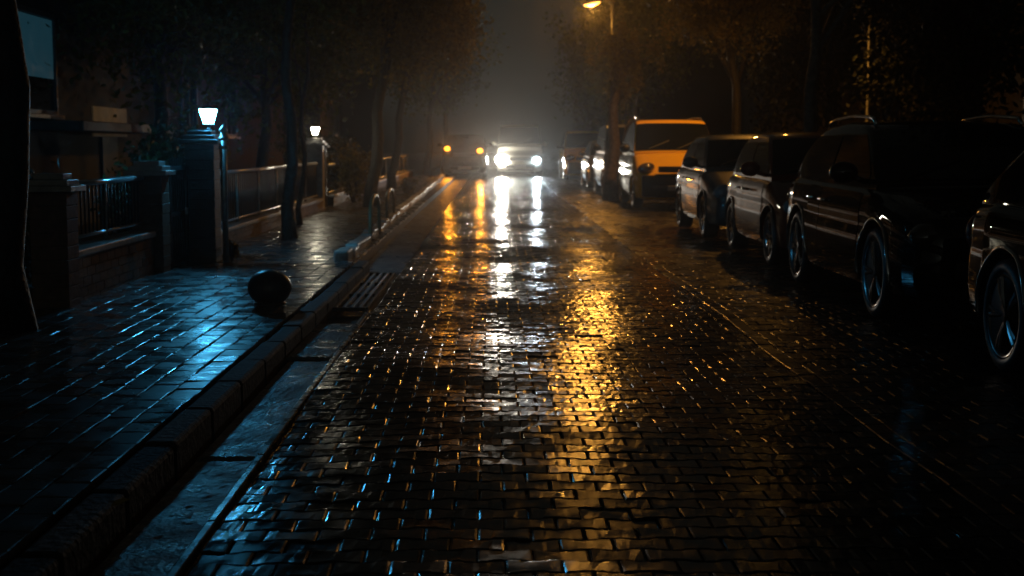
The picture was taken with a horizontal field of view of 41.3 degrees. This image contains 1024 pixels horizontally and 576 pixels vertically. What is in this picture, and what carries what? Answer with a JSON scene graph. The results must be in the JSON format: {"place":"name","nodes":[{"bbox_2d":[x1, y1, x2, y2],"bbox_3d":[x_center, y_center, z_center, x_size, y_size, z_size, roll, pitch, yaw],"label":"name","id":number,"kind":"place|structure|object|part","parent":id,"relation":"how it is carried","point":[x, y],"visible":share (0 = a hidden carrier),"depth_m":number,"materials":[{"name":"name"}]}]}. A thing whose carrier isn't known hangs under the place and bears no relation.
{"place":"outdoors","nodes":[
{"label":"outdoors","id":0,"kind":"place"},
{"bbox_2d":[101,113,229,235],"bbox_3d":[-4.561,-1.492,18.280,1.218,1.705,5.876,0,6,-1],"label":"hedge","id":1,"kind":"object","parent":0,"point":[163,152],"visible":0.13,"depth_m":17.24,"materials":[{"name":"green plant"}]},
{"bbox_2d":[24,160,440,303],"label":"garden ground","id":2,"kind":"structure","parent":0,"point":[416,166],"depth_m":33.95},
{"bbox_2d":[23,159,59,288],"bbox_3d":[-4.336,-0.526,11.523,1.370,1.183,1.622,3,7,29],"label":"shrub","id":3,"kind":"object","parent":2,"relation":"on","point":[27,258],"visible":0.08,"depth_m":11.48,"materials":[{"name":"green plant"}]},
{"bbox_2d":[28,173,85,309],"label":"gate pier","id":4,"kind":"structure","parent":2,"relation":"on","point":[53,216],"depth_m":10.05,"materials":[{"name":"grey brick"}]},
{"bbox_2d":[16,0,175,235],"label":"house","id":5,"kind":"structure","parent":2,"relation":"on","point":[78,130],"depth_m":20.75,"materials":[{"name":"grey"}]},
{"bbox_2d":[16,3,64,119],"bbox_3d":[-6.628,-3.132,19.007,0.150,1.510,1.790,0,6,-1],"label":"window","id":6,"kind":"structure","parent":5,"relation":"in","point":[44,100],"depth_m":19.41,"materials":[{"name":"grey glass"}]},
{"bbox_2d":[100,137,118,219],"bbox_3d":[-6.708,-1.819,22.688,0.048,1.390,0.900,0,6,-1],"label":"door","id":7,"kind":"structure","parent":5,"relation":"in","point":[108,148],"depth_m":22.52,"materials":[{"name":"black plastic"}]},
{"bbox_2d":[90,168,131,234],"bbox_3d":[-3.956,-0.708,13.838,0.650,1.055,0.803,-3,7,-26],"label":"shrub","id":8,"kind":"object","parent":2,"relation":"on","point":[124,229],"visible":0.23,"depth_m":13.73,"materials":[{"name":"green plant"}]},
{"bbox_2d":[123,161,175,272],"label":"gate pier","id":9,"kind":"structure","parent":2,"relation":"on","point":[154,204],"depth_m":12.80,"materials":[{"name":"grey brick"}]},
{"bbox_2d":[27,0,369,153],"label":"garden tree","id":10,"kind":"object","parent":2,"relation":"on","point":[160,67],"visible":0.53,"depth_m":21.23,"materials":[{"name":"green plant"}]},
{"bbox_2d":[165,32,283,191],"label":"house","id":11,"kind":"structure","parent":2,"relation":"on","point":[247,158],"depth_m":36.63,"materials":[{"name":"brown tile"}]},
{"bbox_2d":[180,70,197,134],"bbox_3d":[-7.444,-4.291,31.318,0.080,1.530,1.540,0,6,-1],"label":"window","id":12,"kind":"structure","parent":11,"relation":"in","point":[192,118],"depth_m":31.52,"materials":[{"name":"grey glass"}]},
{"bbox_2d":[223,78,240,138],"bbox_3d":[-7.482,-4.782,36.294,0.150,1.590,1.640,0,6,-1],"label":"window","id":13,"kind":"structure","parent":11,"relation":"in","point":[231,133],"depth_m":36.30,"materials":[{"name":"grey glass"}]},
{"bbox_2d":[169,0,401,200],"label":"garden tree","id":14,"kind":"object","parent":2,"relation":"on","point":[266,96],"visible":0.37,"depth_m":30.46,"materials":[{"name":"green plant"}]},
{"bbox_2d":[306,138,326,208],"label":"lantern pier","id":15,"kind":"structure","parent":2,"relation":"on","point":[315,149],"depth_m":25.69,"materials":[{"name":"stone"}]},
{"bbox_2d":[311,124,318,137],"bbox_3d":[-3.731,-2.978,25.778,0.156,0.267,0.156,0,6,-1],"label":"lantern","id":16,"kind":"object","parent":15,"relation":"on","point":[315,129],"visible":1,"depth_m":25.73,"materials":[{"name":"white glass"}]},
{"bbox_2d":[268,122,365,189],"bbox_3d":[-4.882,-3.514,36.740,1.456,1.883,16.775,0,6,-1],"label":"hedge","id":17,"kind":"object","parent":2,"relation":"on","point":[332,142],"visible":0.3,"depth_m":34.48,"materials":[{"name":"green plant"}]},
{"bbox_2d":[324,143,329,205],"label":"gate pier","id":18,"kind":"structure","parent":2,"relation":"on","point":[325,166],"depth_m":26.99,"materials":[{"name":"stone"}]},
{"bbox_2d":[283,25,382,171],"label":"house","id":19,"kind":"structure","parent":2,"relation":"on","point":[357,124],"depth_m":58.94,"materials":[{"name":"grey brick"}]},
{"bbox_2d":[333,98,339,136],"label":"window","id":20,"kind":"structure","parent":19,"relation":"in","point":[336,125],"depth_m":52.21,"materials":[{"name":"grey"}]},
{"bbox_2d":[291,154,558,361],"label":"ground","id":21,"kind":"structure","parent":0,"point":[347,320],"depth_m":70.58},
{"bbox_2d":[0,261,369,575],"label":"kerb","id":22,"kind":"structure","parent":21,"relation":"on","point":[86,535],"depth_m":5.39,"materials":[{"name":"stone"}]},
{"bbox_2d":[0,175,456,570],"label":"footway","id":23,"kind":"structure","parent":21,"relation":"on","point":[96,390],"depth_m":7.79,"materials":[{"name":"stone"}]},
{"bbox_2d":[0,0,37,334],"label":"street tree","id":24,"kind":"object","parent":23,"relation":"on","point":[17,314],"visible":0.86,"depth_m":8.68,"materials":[{"name":"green plant"}]},
{"bbox_2d":[76,175,155,300],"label":"garden wall","id":25,"kind":"structure","parent":23,"relation":"on","point":[108,263],"depth_m":11.52,"materials":[{"name":"brown brick"}]},
{"bbox_2d":[178,131,221,262],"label":"lantern pier","id":26,"kind":"structure","parent":23,"relation":"on","point":[202,154],"depth_m":13.89,"materials":[{"name":"stone"}]},
{"bbox_2d":[167,158,189,269],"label":"garden gate","id":27,"kind":"structure","parent":26,"relation":"attached to","point":[179,224],"depth_m":13.55,"materials":[{"name":"black metal"}]},
{"bbox_2d":[198,102,216,130],"bbox_3d":[-3.116,-1.760,13.948,0.170,0.292,0.170,0,6,-1],"label":"lantern","id":28,"kind":"object","parent":26,"relation":"on","point":[208,112],"visible":1,"depth_m":13.89,"materials":[{"name":"white glass"}]},
{"bbox_2d":[53,0,378,239],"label":"street tree","id":29,"kind":"object","parent":23,"relation":"on","point":[288,228],"visible":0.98,"depth_m":17.41,"materials":[{"name":"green plant"}]},
{"bbox_2d":[218,125,228,261],"bbox_3d":[-2.945,-0.952,13.935,0.104,1.430,0.104,0,6,-1],"label":"gate post","id":30,"kind":"object","parent":23,"relation":"on","point":[223,138],"visible":0.95,"depth_m":13.91,"materials":[{"name":"black metal"}]},
{"bbox_2d":[229,240,241,259],"bbox_3d":[-2.932,-0.395,14.252,0.203,0.245,0.230,0,6,-1],"label":"plant","id":31,"kind":"object","parent":23,"relation":"on","point":[233,249],"visible":0.78,"depth_m":14.21,"materials":[{"name":"green plant"}]},
{"bbox_2d":[173,162,323,259],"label":"garden wall","id":32,"kind":"structure","parent":23,"relation":"on","point":[247,225],"depth_m":19.07,"materials":[{"name":"stone"}]},
{"bbox_2d":[247,270,291,305],"bbox_3d":[-1.823,-0.002,10.230,0.330,0.270,0.330,0,6,-1],"label":"ball bollard","id":33,"kind":"object","parent":23,"relation":"on","point":[269,287],"visible":1,"depth_m":10.12,"materials":[{"name":"metal"}]},
{"bbox_2d":[210,0,383,225],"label":"young tree","id":34,"kind":"object","parent":23,"relation":"on","point":[267,28],"visible":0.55,"depth_m":20.36,"materials":[{"name":"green plant"}]},
{"bbox_2d":[327,137,370,202],"bbox_3d":[-3.359,-2.439,28.506,0.973,1.443,1.119,2,6,19],"label":"shrub","id":35,"kind":"object","parent":23,"relation":"on","point":[350,180],"visible":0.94,"depth_m":28.30,"materials":[{"name":"green plant"}]},
{"bbox_2d":[327,154,413,205],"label":"garden wall","id":36,"kind":"structure","parent":23,"relation":"on","point":[336,196],"depth_m":38.41,"materials":[{"name":"stone"}]},
{"bbox_2d":[368,194,383,239],"bbox_3d":[-1.800,-0.953,17.848,0.130,0.576,1.477,0,6,-1],"label":"hoop barrier","id":37,"kind":"object","parent":23,"relation":"on","point":[373,197],"visible":0.82,"depth_m":17.51,"materials":[{"name":"metal"}]},
{"bbox_2d":[334,174,444,260],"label":"raised kerb","id":38,"kind":"structure","parent":23,"relation":"on","point":[350,250],"depth_m":18.15,"materials":[{"name":"concrete"}]},
{"bbox_2d":[385,188,395,217],"bbox_3d":[-1.964,-1.363,22.001,0.130,0.526,1.627,0,6,-1],"label":"hoop barrier","id":39,"kind":"object","parent":23,"relation":"on","point":[389,190],"visible":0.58,"depth_m":21.47,"materials":[{"name":"metal"}]},
{"bbox_2d":[298,0,493,207],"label":"street tree","id":40,"kind":"object","parent":23,"relation":"on","point":[405,19],"visible":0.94,"depth_m":26.42,"materials":[{"name":"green plant"}]},
{"bbox_2d":[399,177,418,193],"bbox_3d":[-2.590,-2.554,33.922,0.462,0.448,0.627,-4,7,-33],"label":"plant","id":41,"kind":"object","parent":23,"relation":"on","point":[407,184],"visible":0.98,"depth_m":33.78,"materials":[{"name":"green plant"}]},
{"bbox_2d":[360,0,509,188],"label":"street tree","id":42,"kind":"object","parent":23,"relation":"on","point":[391,182],"visible":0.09,"depth_m":37.81,"materials":[{"name":"green plant"}]},
{"bbox_2d":[332,272,394,316],"bbox_3d":[-1.417,0.036,12.477,0.470,0.079,3.050,0,6,-1],"label":"drain grate","id":43,"kind":"object","parent":21,"relation":"on","point":[361,300],"visible":0.54,"depth_m":11.95,"materials":[{"name":"black metal"}]},
{"bbox_2d":[373,2,482,174],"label":"street tree","id":44,"kind":"object","parent":21,"relation":"on","point":[427,158],"visible":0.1,"depth_m":55.63,"materials":[{"name":"green plant"}]},
{"bbox_2d":[409,11,489,171],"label":"street tree","id":45,"kind":"object","parent":21,"relation":"on","point":[449,95],"visible":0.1,"depth_m":71.51,"materials":[{"name":"green plant"}]},
{"bbox_2d":[573,2,732,134],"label":"apartment block","id":46,"kind":"structure","parent":21,"relation":"on","point":[706,97],"depth_m":59.58,"materials":[{"name":"grey tile"}]},
{"bbox_2d":[709,0,875,133],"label":"garden tree","id":47,"kind":"object","parent":21,"relation":"on","point":[783,62],"visible":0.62,"depth_m":36.20,"materials":[{"name":"green plant"}]},
{"bbox_2d":[735,0,983,133],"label":"apartment block","id":48,"kind":"structure","parent":21,"relation":"on","point":[746,125],"depth_m":39.11,"materials":[{"name":"grey tile"}]},
{"bbox_2d":[825,88,840,129],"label":"window","id":49,"kind":"structure","parent":48,"relation":"in","point":[830,116],"depth_m":40.54,"materials":[{"name":"grey"}]},
{"bbox_2d":[881,78,902,120],"bbox_3d":[9.669,-4.486,34.617,0.080,1.630,1.640,0,6,-1],"label":"window","id":50,"kind":"structure","parent":48,"relation":"in","point":[883,101],"depth_m":34.84,"materials":[{"name":"grey glass"}]},
{"bbox_2d":[834,0,1023,122],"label":"garden tree","id":51,"kind":"object","parent":21,"relation":"on","point":[941,55],"visible":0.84,"depth_m":24.43,"materials":[{"name":"green plant"}]},
{"bbox_2d":[959,0,1023,123],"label":"garden tree","id":52,"kind":"object","parent":21,"relation":"on","point":[1010,14],"visible":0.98,"depth_m":18.25,"materials":[{"name":"green plant"}]},
{"bbox_2d":[983,1,1023,125],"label":"apartment block","id":53,"kind":"structure","parent":21,"relation":"on","point":[1010,98],"depth_m":28.37,"materials":[{"name":"grey brick"}]},
{"bbox_2d":[382,0,593,153],"label":"sky","id":54,"kind":"structure","parent":0,"point":[516,93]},
{"bbox_2d":[488,154,558,168],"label":"road","id":55,"kind":"structure","parent":0,"point":[547,164],"depth_m":96.47,"materials":[{"name":"grey asphalt"}]},
{"bbox_2d":[549,159,558,163],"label":"footway","id":56,"kind":"structure","parent":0,"point":[555,160],"depth_m":110.56,"materials":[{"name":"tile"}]},
{"bbox_2d":[543,5,626,130],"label":"street tree","id":57,"kind":"object","parent":56,"relation":"on","point":[598,118],"visible":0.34,"depth_m":62.96,"materials":[{"name":"green plant"}]},
{"bbox_2d":[568,0,719,122],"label":"street tree","id":58,"kind":"object","parent":56,"relation":"on","point":[634,13],"visible":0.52,"depth_m":44.71,"materials":[{"name":"green plant"}]},
{"bbox_2d":[640,0,808,133],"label":"street tree","id":59,"kind":"object","parent":56,"relation":"on","point":[728,17],"visible":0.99,"depth_m":32.11,"materials":[{"name":"green plant"}]},
{"bbox_2d":[865,15,872,121],"bbox_3d":[6.107,-4.801,27.341,2.350,6.252,0.280,0,6,-1],"label":"street lamp","id":60,"kind":"object","parent":56,"relation":"on","point":[868,108],"visible":0.06,"depth_m":27.40,"materials":[{"name":"black metal"}]},
{"bbox_2d":[801,0,1020,130],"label":"street tree","id":61,"kind":"object","parent":56,"relation":"on","point":[820,38],"visible":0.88,"depth_m":20.87,"materials":[{"name":"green plant"}]},
{"bbox_2d":[184,169,1023,575],"bbox_3d":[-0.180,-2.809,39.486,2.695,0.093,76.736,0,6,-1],"label":"road","id":62,"kind":"structure","parent":0,"point":[706,439],"depth_m":5.84,"materials":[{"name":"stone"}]},
{"bbox_2d":[166,310,370,575],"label":"gutter edging","id":63,"kind":"object","parent":62,"relation":"on","point":[184,563],"visible":0.69,"depth_m":5.38,"materials":[{"name":"stone"}]},
{"bbox_2d":[89,179,466,575],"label":"gutter","id":64,"kind":"object","parent":62,"relation":"on","point":[159,537],"visible":0.94,"depth_m":5.84,"materials":[{"name":"concrete"}]},
{"bbox_2d":[437,134,492,177],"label":"parked car","id":65,"kind":"object","parent":62,"relation":"on","point":[465,153],"visible":0.97,"depth_m":52.84,"materials":[{"name":"black paint"}]},
{"bbox_2d":[492,124,547,175],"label":"minibus","id":66,"kind":"object","parent":62,"relation":"on","point":[519,148],"visible":1,"depth_m":58.21,"materials":[{"name":"beige paint"}]},
{"bbox_2d":[582,12,666,199],"bbox_3d":[2.778,-4.422,33.327,2.179,4.599,1.485,0,6,-1],"label":"street tree","id":67,"kind":"object","parent":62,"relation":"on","point":[621,65],"visible":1,"depth_m":33.11,"materials":[{"name":"brown plant"}]},
{"bbox_2d":[528,169,1023,544],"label":"parking lane","id":68,"kind":"structure","parent":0,"point":[933,389],"depth_m":8.81,"materials":[{"name":"grey stone"}]},
{"bbox_2d":[557,131,598,179],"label":"taxi van","id":69,"kind":"object","parent":68,"relation":"on","point":[573,145],"visible":0.56,"depth_m":51.27,"materials":[{"name":"paint"}]},
{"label":"door","id":70,"kind":"part","parent":69,"relation":"part of","materials":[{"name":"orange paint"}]},
{"bbox_2d":[579,140,596,188],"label":"parked car","id":71,"kind":"object","parent":68,"relation":"on","point":[587,162],"visible":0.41,"depth_m":41.51,"materials":[{"name":"silver metal"}]},
{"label":"door","id":72,"kind":"part","parent":71,"relation":"part of","materials":[{"name":"silver metal"}]},
{"bbox_2d":[581,0,613,95],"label":"street lamp","id":73,"kind":"object","parent":68,"relation":"on","point":[587,3],"visible":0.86,"depth_m":39.36,"materials":[{"name":"black metal"}]},
{"bbox_2d":[593,124,625,192],"bbox_3d":[3.230,-3.477,36.666,2.257,1.877,4.445,0,6,-1],"label":"parked van","id":74,"kind":"object","parent":68,"relation":"on","point":[601,148],"visible":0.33,"depth_m":35.96,"materials":[{"name":"grey paint"}]},
{"bbox_3d":[2.324,-3.279,37.352,0.069,0.826,0.455,0,6,-1],"label":"door","id":75,"kind":"part","parent":74,"relation":"part of","materials":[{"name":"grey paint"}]},
{"bbox_3d":[2.336,-3.178,36.413,0.068,0.822,1.395,0,6,-1],"label":"door","id":76,"kind":"part","parent":74,"relation":"part of","materials":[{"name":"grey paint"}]},
{"bbox_3d":[2.422,-4.042,37.076,0.096,0.585,0.963,0,6,-1],"label":"side window","id":77,"kind":"part","parent":74,"relation":"part of","materials":[{"name":"black glass"}]},
{"bbox_3d":[2.436,-3.933,36.033,0.093,0.585,1.014,0,6,-1],"label":"side window","id":78,"kind":"part","parent":74,"relation":"part of","materials":[{"name":"black glass"}]},
{"bbox_2d":[618,117,709,207],"bbox_3d":[3.392,-2.785,29.802,2.257,1.930,4.445,0,6,-1],"label":"taxi van","id":79,"kind":"object","parent":68,"relation":"on","point":[653,152],"visible":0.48,"depth_m":28.60,"materials":[{"name":"orange paint"}]},
{"bbox_3d":[2.485,-2.561,30.491,0.069,0.826,0.455,0,6,-1],"label":"door","id":80,"kind":"part","parent":79,"relation":"part of","materials":[{"name":"orange paint"}]},
{"bbox_3d":[2.580,-3.430,31.233,0.113,0.585,0.962,0,6,-1],"label":"side window","id":81,"kind":"part","parent":79,"relation":"part of","materials":[{"name":"black glass"}]},
{"bbox_3d":[2.497,-2.459,29.552,0.068,0.822,1.395,0,6,-1],"label":"door","id":82,"kind":"part","parent":79,"relation":"part of","materials":[{"name":"orange paint"}]},
{"bbox_3d":[2.583,-3.323,30.215,0.096,0.585,0.963,0,6,-1],"label":"side window","id":83,"kind":"part","parent":79,"relation":"part of","materials":[{"name":"black glass"}]},
{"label":"side window","id":84,"kind":"part","parent":79,"relation":"part of","materials":[{"name":"black glass"}]},
{"bbox_2d":[675,134,759,237],"bbox_3d":[3.522,-1.563,20.304,2.130,1.479,4.095,0,6,-1],"label":"parked car","id":85,"kind":"object","parent":68,"relation":"on","point":[705,172],"visible":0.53,"depth_m":19.61,"materials":[{"name":"silver metal"}]},
{"bbox_3d":[2.654,-1.477,20.999,0.068,0.672,0.385,0,6,-1],"label":"door","id":86,"kind":"part","parent":85,"relation":"part of","materials":[{"name":"silver metal"}]},
{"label":"side window","id":87,"kind":"part","parent":85,"relation":"part of","materials":[{"name":"black glass"}]},
{"bbox_3d":[2.664,-1.387,20.174,0.067,0.668,1.235,0,6,-1],"label":"door","id":88,"kind":"part","parent":85,"relation":"part of","materials":[{"name":"silver metal"}]},
{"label":"side window","id":89,"kind":"part","parent":85,"relation":"part of","materials":[{"name":"black glass"}]},
{"bbox_2d":[726,131,823,265],"bbox_3d":[3.588,-1.090,15.829,2.076,1.469,3.795,0,6,-1],"label":"parked car","id":90,"kind":"object","parent":68,"relation":"on","point":[766,169],"visible":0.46,"depth_m":15.32,"materials":[{"name":"silver-grey paint"},{"name":"rubber"},{"name":"glass"}]},
{"bbox_3d":[2.750,-0.994,16.486,0.067,0.655,0.385,0,6,-1],"label":"door","id":91,"kind":"part","parent":90,"relation":"part of","materials":[{"name":"grey paint"}]},
{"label":"side window","id":92,"kind":"part","parent":90,"relation":"part of","materials":[{"name":"black glass"}]},
{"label":"door","id":93,"kind":"part","parent":90,"relation":"part of","materials":[{"name":"grey paint"}]},
{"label":"side window","id":94,"kind":"part","parent":90,"relation":"part of","materials":[{"name":"black glass"}]},
{"bbox_2d":[786,114,1023,317],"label":"parked suv","id":95,"kind":"object","parent":68,"relation":"on","point":[883,212],"visible":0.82,"depth_m":10.65,"materials":[{"name":"brown metal"}]},
{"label":"door","id":96,"kind":"part","parent":95,"relation":"part of","materials":[{"name":"brown metal"}]},
{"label":"side window","id":97,"kind":"part","parent":95,"relation":"part of","materials":[{"name":"black glass"}]},
{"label":"door","id":98,"kind":"part","parent":95,"relation":"part of","materials":[{"name":"brown metal"}]},
{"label":"side window","id":99,"kind":"part","parent":95,"relation":"part of","materials":[{"name":"black glass"}]},
{"bbox_2d":[965,148,1023,372],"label":"parked car","id":100,"kind":"object","parent":68,"relation":"on","point":[994,231],"visible":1,"depth_m":7.89,"materials":[{"name":"black paint"}]},
{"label":"side window","id":101,"kind":"part","parent":100,"relation":"part of","materials":[{"name":"black glass"}]},
{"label":"rear window","id":102,"kind":"part","parent":100,"relation":"part of","materials":[{"name":"black glass"}]}
]}

